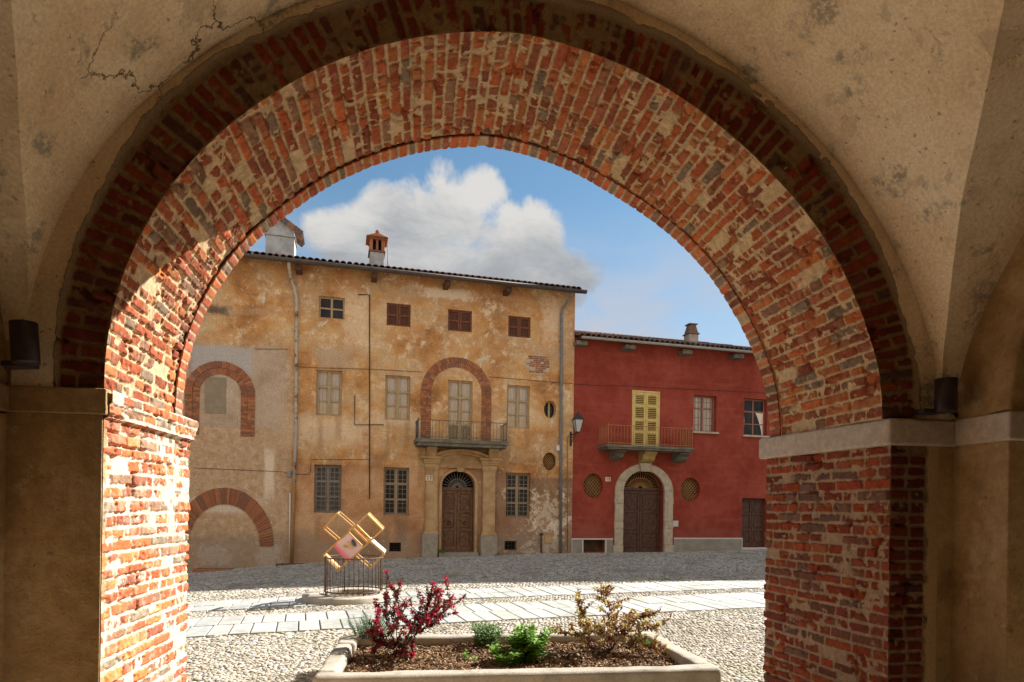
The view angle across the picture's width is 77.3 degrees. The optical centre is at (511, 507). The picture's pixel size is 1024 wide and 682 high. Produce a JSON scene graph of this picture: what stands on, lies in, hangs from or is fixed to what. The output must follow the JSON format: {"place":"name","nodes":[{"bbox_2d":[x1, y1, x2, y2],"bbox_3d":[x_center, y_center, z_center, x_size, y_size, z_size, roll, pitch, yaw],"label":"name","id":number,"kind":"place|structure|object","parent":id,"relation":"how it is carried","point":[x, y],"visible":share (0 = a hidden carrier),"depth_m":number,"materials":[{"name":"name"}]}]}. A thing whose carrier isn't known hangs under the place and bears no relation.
{"place":"outdoors","nodes":[
{"label":"outdoors","id":0,"kind":"place"},
{"bbox_2d":[186,552,763,681],"bbox_3d":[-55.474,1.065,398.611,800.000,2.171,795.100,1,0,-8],"label":"ground","id":1,"kind":"structure","parent":0,"point":[462,632],"depth_m":8.30,"materials":[{"name":"grey gravel"}]},
{"bbox_2d":[192,568,233,572],"bbox_3d":[-8.936,1.908,19.244,1.118,0.170,0.650,1,0,-15],"label":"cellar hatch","id":2,"kind":"object","parent":1,"relation":"on","point":[205,569],"visible":0.49,"depth_m":18.94,"materials":[{"name":"wood"}]},
{"bbox_2d":[275,563,304,565],"bbox_3d":[-6.872,1.806,19.833,0.850,0.130,0.240,1,0,-15],"label":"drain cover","id":3,"kind":"object","parent":1,"relation":"on","point":[279,564],"visible":0.47,"depth_m":19.78,"materials":[{"name":"brown metal"}]},
{"bbox_2d":[302,554,391,605],"bbox_3d":[-3.003,1.368,11.717,1.610,1.003,1.610,1,0,-8],"label":"well","id":4,"kind":"object","parent":1,"relation":"on","point":[326,595],"visible":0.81,"depth_m":11.38,"materials":[{"name":"stone"}]},
{"bbox_2d":[323,511,385,570],"bbox_3d":[-2.884,0.617,11.687,1.109,1.067,0.341,1,11,-3],"label":"crate cross","id":5,"kind":"object","parent":4,"relation":"on","point":[348,544],"visible":0.98,"depth_m":11.58,"materials":[{"name":"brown wood"}]},
{"bbox_2d":[182,218,586,571],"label":"ochre house","id":6,"kind":"structure","parent":1,"relation":"on","point":[420,413],"depth_m":20.79,"materials":[{"name":"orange paint"}]},
{"bbox_2d":[204,377,225,413],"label":"blind window","id":7,"kind":"structure","parent":6,"relation":"in","point":[215,387],"depth_m":19.53,"materials":[{"name":"beige paint"}]},
{"bbox_2d":[314,465,341,512],"bbox_3d":[-5.906,-0.595,20.524,0.833,1.530,0.146,1,0,-15],"label":"window","id":8,"kind":"structure","parent":6,"relation":"in","point":[327,478],"depth_m":20.53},
{"bbox_2d":[316,370,341,415],"bbox_3d":[-5.865,-3.647,20.544,0.784,1.444,0.129,1,0,-15],"label":"window","id":9,"kind":"structure","parent":6,"relation":"in","point":[329,383],"depth_m":20.55,"materials":[{"name":"beige glass"}]},
{"bbox_2d":[319,297,344,319],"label":"window","id":10,"kind":"structure","parent":6,"relation":"in","point":[333,308],"depth_m":20.51,"materials":[{"name":"black glass"}]},
{"bbox_2d":[389,543,400,551],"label":"basement window","id":11,"kind":"structure","parent":6,"relation":"in","point":[393,547],"depth_m":21.13,"materials":[{"name":"metal"}]},
{"bbox_2d":[383,467,408,514],"bbox_3d":[-3.819,-0.524,21.085,0.828,1.572,0.146,1,0,-15],"label":"window","id":12,"kind":"structure","parent":6,"relation":"in","point":[396,480],"depth_m":21.09,"materials":[{"name":"beige wood"}]},
{"bbox_2d":[385,375,409,420],"bbox_3d":[-3.784,-3.590,21.103,0.811,1.449,0.129,1,0,-15],"label":"window","id":13,"kind":"structure","parent":6,"relation":"in","point":[397,388],"depth_m":21.11,"materials":[{"name":"beige glass"}]},
{"bbox_2d":[441,490,472,551],"bbox_3d":[-1.883,0.466,21.764,1.104,2.072,0.126,1,0,-15],"label":"door","id":14,"kind":"structure","parent":6,"relation":"in","point":[457,506],"depth_m":21.74,"materials":[{"name":"wood"}]},
{"bbox_2d":[449,425,469,439],"bbox_3d":[-1.783,-2.512,21.625,0.715,0.505,0.025,1,0,-15],"label":"door panel","id":15,"kind":"structure","parent":6,"relation":"in","point":[452,428],"depth_m":21.63,"materials":[{"name":"brown wood"}]},
{"bbox_2d":[448,380,471,439],"bbox_3d":[-1.779,-3.237,21.642,0.835,2.055,0.129,1,0,-15],"label":"balcony door","id":16,"kind":"structure","parent":6,"relation":"in","point":[459,392],"depth_m":21.65,"materials":[{"name":"beige glass"}]},
{"bbox_2d":[504,541,515,549],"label":"basement window","id":17,"kind":"structure","parent":6,"relation":"in","point":[509,545],"depth_m":22.07,"materials":[{"name":"metal"}]},
{"bbox_2d":[506,385,528,428],"bbox_3d":[0.174,-3.460,22.165,0.819,1.486,0.129,1,0,-15],"label":"window","id":18,"kind":"structure","parent":6,"relation":"in","point":[517,396],"depth_m":22.18,"materials":[{"name":"beige glass"}]},
{"bbox_2d":[505,473,529,517],"bbox_3d":[0.171,-0.413,22.155,0.877,1.560,0.146,1,0,-15],"label":"window","id":19,"kind":"structure","parent":6,"relation":"in","point":[517,484],"depth_m":22.16,"materials":[{"name":"beige wood"}]},
{"bbox_2d":[544,532,552,543],"bbox_3d":[1.276,1.061,22.322,0.293,0.409,0.030,1,0,-15],"label":"meter door","id":20,"kind":"structure","parent":6,"relation":"in","point":[548,535],"depth_m":22.31,"materials":[{"name":"beige metal"}]},
{"bbox_2d":[543,453,554,469],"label":"oval window","id":21,"kind":"structure","parent":6,"relation":"in","point":[548,460],"depth_m":22.48,"materials":[{"name":"metal"}]},
{"bbox_2d":[544,401,554,417],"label":"oval window","id":22,"kind":"structure","parent":6,"relation":"in","point":[549,408],"depth_m":22.51,"materials":[{"name":"black glass"}]},
{"bbox_2d":[570,412,583,445],"bbox_3d":[2.239,-2.742,22.268,0.332,1.185,0.586,1,0,-15],"label":"street lantern","id":23,"kind":"object","parent":6,"relation":"attached to","point":[578,420],"visible":1,"depth_m":22.07,"materials":[{"name":"glass"}]},
{"bbox_2d":[406,557,425,559],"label":"stone slab","id":24,"kind":"structure","parent":1,"relation":"on","point":[408,558],"depth_m":20.54,"materials":[{"name":"grey stone"}]},
{"bbox_2d":[185,549,766,681],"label":"cobbles","id":25,"kind":"object","parent":1,"relation":"on","point":[565,569],"visible":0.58,"depth_m":12.73,"materials":[{"name":"beige stone"}]},
{"bbox_2d":[312,631,720,681],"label":"stone planter","id":26,"kind":"object","parent":1,"relation":"on","point":[352,658],"visible":0.83,"depth_m":5.67,"materials":[{"name":"stone"}]},
{"bbox_2d":[346,613,395,639],"bbox_3d":[-1.446,1.252,6.564,0.514,0.278,0.513,1,0,26],"label":"rosemary plant","id":27,"kind":"object","parent":26,"relation":"on","point":[364,629],"visible":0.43,"depth_m":6.51,"materials":[{"name":"green plant"}]},
{"bbox_2d":[365,568,466,657],"bbox_3d":[-0.911,1.044,6.103,0.980,0.918,0.753,1,0,-8],"label":"red shrub","id":28,"kind":"object","parent":26,"relation":"on","point":[426,616],"visible":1,"depth_m":6.07,"materials":[{"name":"red plant"}]},
{"bbox_2d":[460,649,468,660],"bbox_3d":[-0.425,1.351,5.831,0.082,0.108,0.095,1,0,44],"label":"seedling","id":29,"kind":"object","parent":26,"relation":"on","point":[465,654],"visible":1,"depth_m":5.83,"materials":[{"name":"green plant"}]},
{"bbox_2d":[472,636,484,646],"bbox_3d":[-0.335,1.339,6.372,0.107,0.117,0.120,1,0,41],"label":"seedling","id":30,"kind":"object","parent":26,"relation":"on","point":[475,644],"visible":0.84,"depth_m":6.37,"materials":[{"name":"green plant"}]},
{"bbox_2d":[470,620,506,646],"bbox_3d":[-0.233,1.261,6.411,0.387,0.278,0.348,1,0,29],"label":"sage plant","id":31,"kind":"object","parent":26,"relation":"on","point":[488,635],"visible":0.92,"depth_m":6.36,"materials":[{"name":"green plant"}]},
{"bbox_2d":[486,643,527,666],"bbox_3d":[-0.041,1.319,5.711,0.388,0.188,0.388,1,0,-8],"label":"mint plant","id":32,"kind":"object","parent":26,"relation":"in","point":[507,658],"visible":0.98,"depth_m":5.68,"materials":[{"name":"green plant"}]},
{"bbox_2d":[505,623,553,662],"bbox_3d":[0.152,1.255,5.872,0.429,0.347,0.434,1,0,38],"label":"mint plant","id":33,"kind":"object","parent":26,"relation":"in","point":[529,640],"visible":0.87,"depth_m":5.80,"materials":[{"name":"green plant"}]},
{"bbox_2d":[549,583,671,654],"bbox_3d":[0.934,1.077,6.266,1.280,0.715,0.849,1,0,-8],"label":"copper shrub","id":34,"kind":"object","parent":26,"relation":"on","point":[588,627],"visible":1,"depth_m":6.22,"materials":[{"name":"brown plant"}]},
{"bbox_2d":[572,323,769,552],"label":"red house","id":35,"kind":"structure","parent":1,"relation":"on","point":[668,437],"depth_m":23.61,"materials":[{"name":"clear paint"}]},
{"bbox_2d":[583,474,601,497],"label":"oval window","id":36,"kind":"structure","parent":35,"relation":"in","point":[592,485],"depth_m":23.00,"materials":[{"name":"metal"}]},
{"bbox_2d":[623,490,659,551],"bbox_3d":[4.699,0.529,23.661,1.628,2.297,0.096,1,0,-15],"label":"door","id":37,"kind":"structure","parent":35,"relation":"in","point":[641,508],"depth_m":23.63,"materials":[{"name":"brown wood"}]},
{"bbox_2d":[681,478,697,500],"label":"oval window","id":38,"kind":"structure","parent":35,"relation":"in","point":[689,492],"depth_m":24.01,"materials":[{"name":"metal"}]},
{"bbox_2d":[693,396,718,433],"bbox_3d":[7.204,-3.472,24.058,1.085,1.424,0.405,1,0,-15],"label":"window","id":39,"kind":"structure","parent":35,"relation":"in","point":[705,405],"depth_m":24.20,"materials":[{"name":"white glass"}]},
{"bbox_2d":[742,498,763,546],"bbox_3d":[9.246,0.593,24.786,1.121,1.872,0.095,1,0,-15],"label":"side door","id":40,"kind":"structure","parent":35,"relation":"in","point":[752,509],"depth_m":24.76,"materials":[{"name":"brown wood"}]},
{"bbox_2d":[742,399,768,437],"bbox_3d":[9.323,-3.423,24.592,1.131,1.476,0.339,1,0,-15],"label":"window","id":41,"kind":"structure","parent":35,"relation":"in","point":[753,409],"depth_m":24.70,"materials":[{"name":"glass"}]},
{"bbox_2d":[186,592,764,637],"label":"slab track","id":42,"kind":"structure","parent":0,"point":[470,613],"depth_m":9.98,"materials":[{"name":"white stone"}]},
{"bbox_2d":[185,579,765,611],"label":"slab track","id":43,"kind":"structure","parent":0,"point":[263,603],"depth_m":12.49,"materials":[{"name":"white stone"}]},
{"bbox_2d":[249,146,750,346],"label":"sky","id":44,"kind":"structure","parent":0,"point":[479,210],"materials":[{"name":"blue"}]},
{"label":"floor","id":45,"kind":"structure","parent":0,"visible":0},
{"bbox_2d":[0,0,1023,681],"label":"arcade","id":46,"kind":"object","parent":45,"relation":"on","point":[828,194],"visible":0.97,"depth_m":3.76,"materials":[{"name":"brick"}]},
{"bbox_2d":[0,319,40,369],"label":"uplight","id":47,"kind":"object","parent":46,"relation":"attached to","point":[24,345],"visible":1,"depth_m":3.16,"materials":[{"name":"metal"}]},
{"bbox_2d":[912,377,957,416],"bbox_3d":[2.677,-0.670,3.938,0.327,0.227,0.177,1,0,-8],"label":"uplight","id":48,"kind":"object","parent":46,"relation":"on","point":[945,395],"visible":1,"depth_m":3.87,"materials":[{"name":"metal"}]}
]}

